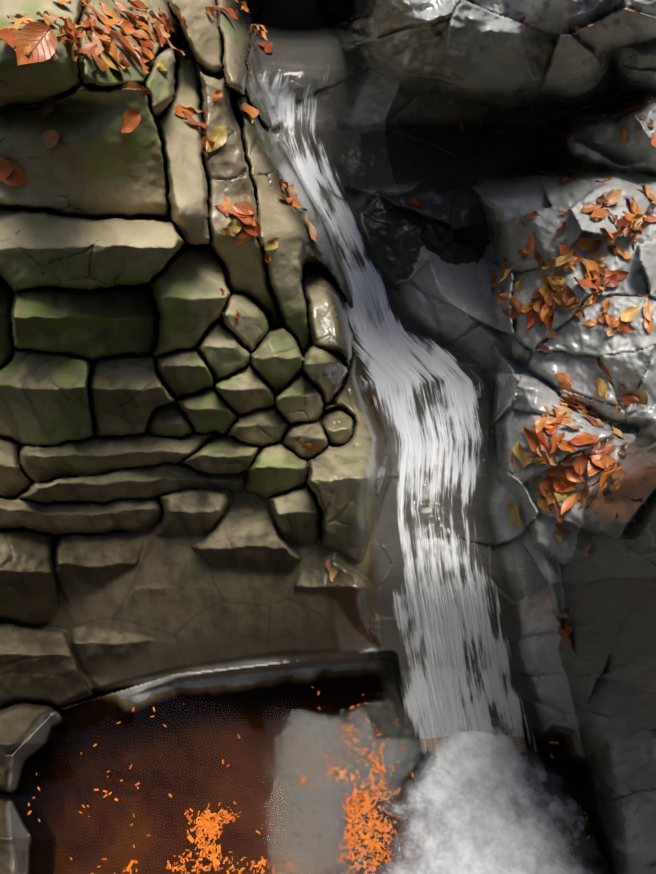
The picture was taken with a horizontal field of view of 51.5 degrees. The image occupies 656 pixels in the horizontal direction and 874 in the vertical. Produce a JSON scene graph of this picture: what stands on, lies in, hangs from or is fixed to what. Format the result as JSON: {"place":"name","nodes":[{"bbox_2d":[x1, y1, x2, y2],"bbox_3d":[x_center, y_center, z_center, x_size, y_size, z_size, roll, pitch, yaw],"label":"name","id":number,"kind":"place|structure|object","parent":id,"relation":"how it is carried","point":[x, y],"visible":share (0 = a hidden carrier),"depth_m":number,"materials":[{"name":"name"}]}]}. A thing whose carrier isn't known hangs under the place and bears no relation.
{"place":"outdoors","nodes":[
{"label":"outdoors","id":0,"kind":"place"},
{"bbox_2d":[0,0,655,873],"bbox_3d":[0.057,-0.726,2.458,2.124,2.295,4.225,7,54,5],"label":"rock wall","id":1,"kind":"structure","parent":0,"point":[184,516],"depth_m":1.85,"materials":[{"name":"grey stone"}]},
{"bbox_2d":[5,669,613,873],"bbox_3d":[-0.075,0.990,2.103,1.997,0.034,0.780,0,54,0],"label":"pool water","id":2,"kind":"structure","parent":1,"relation":"on","point":[481,803],"depth_m":2.01,"materials":[{"name":"brown liquid"}]},
{"bbox_2d":[27,686,589,873],"bbox_3d":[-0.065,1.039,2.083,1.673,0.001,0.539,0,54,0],"label":"floating leaves","id":3,"kind":"object","parent":2,"relation":"on","point":[208,825],"visible":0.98,"depth_m":2.00,"materials":[{"name":"orange plant"}]},
{"bbox_2d":[0,0,655,651],"bbox_3d":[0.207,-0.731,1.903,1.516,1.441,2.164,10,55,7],"label":"leaves","id":4,"kind":"object","parent":1,"relation":"on","point":[30,42],"visible":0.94,"depth_m":1.65,"materials":[{"name":"orange plant"}]},
{"bbox_2d":[250,38,573,776],"bbox_3d":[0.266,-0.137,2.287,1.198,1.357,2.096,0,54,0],"label":"stream water","id":5,"kind":"structure","parent":1,"relation":"on","point":[442,614],"depth_m":2.07,"materials":[{"name":"white liquid"}]}
]}

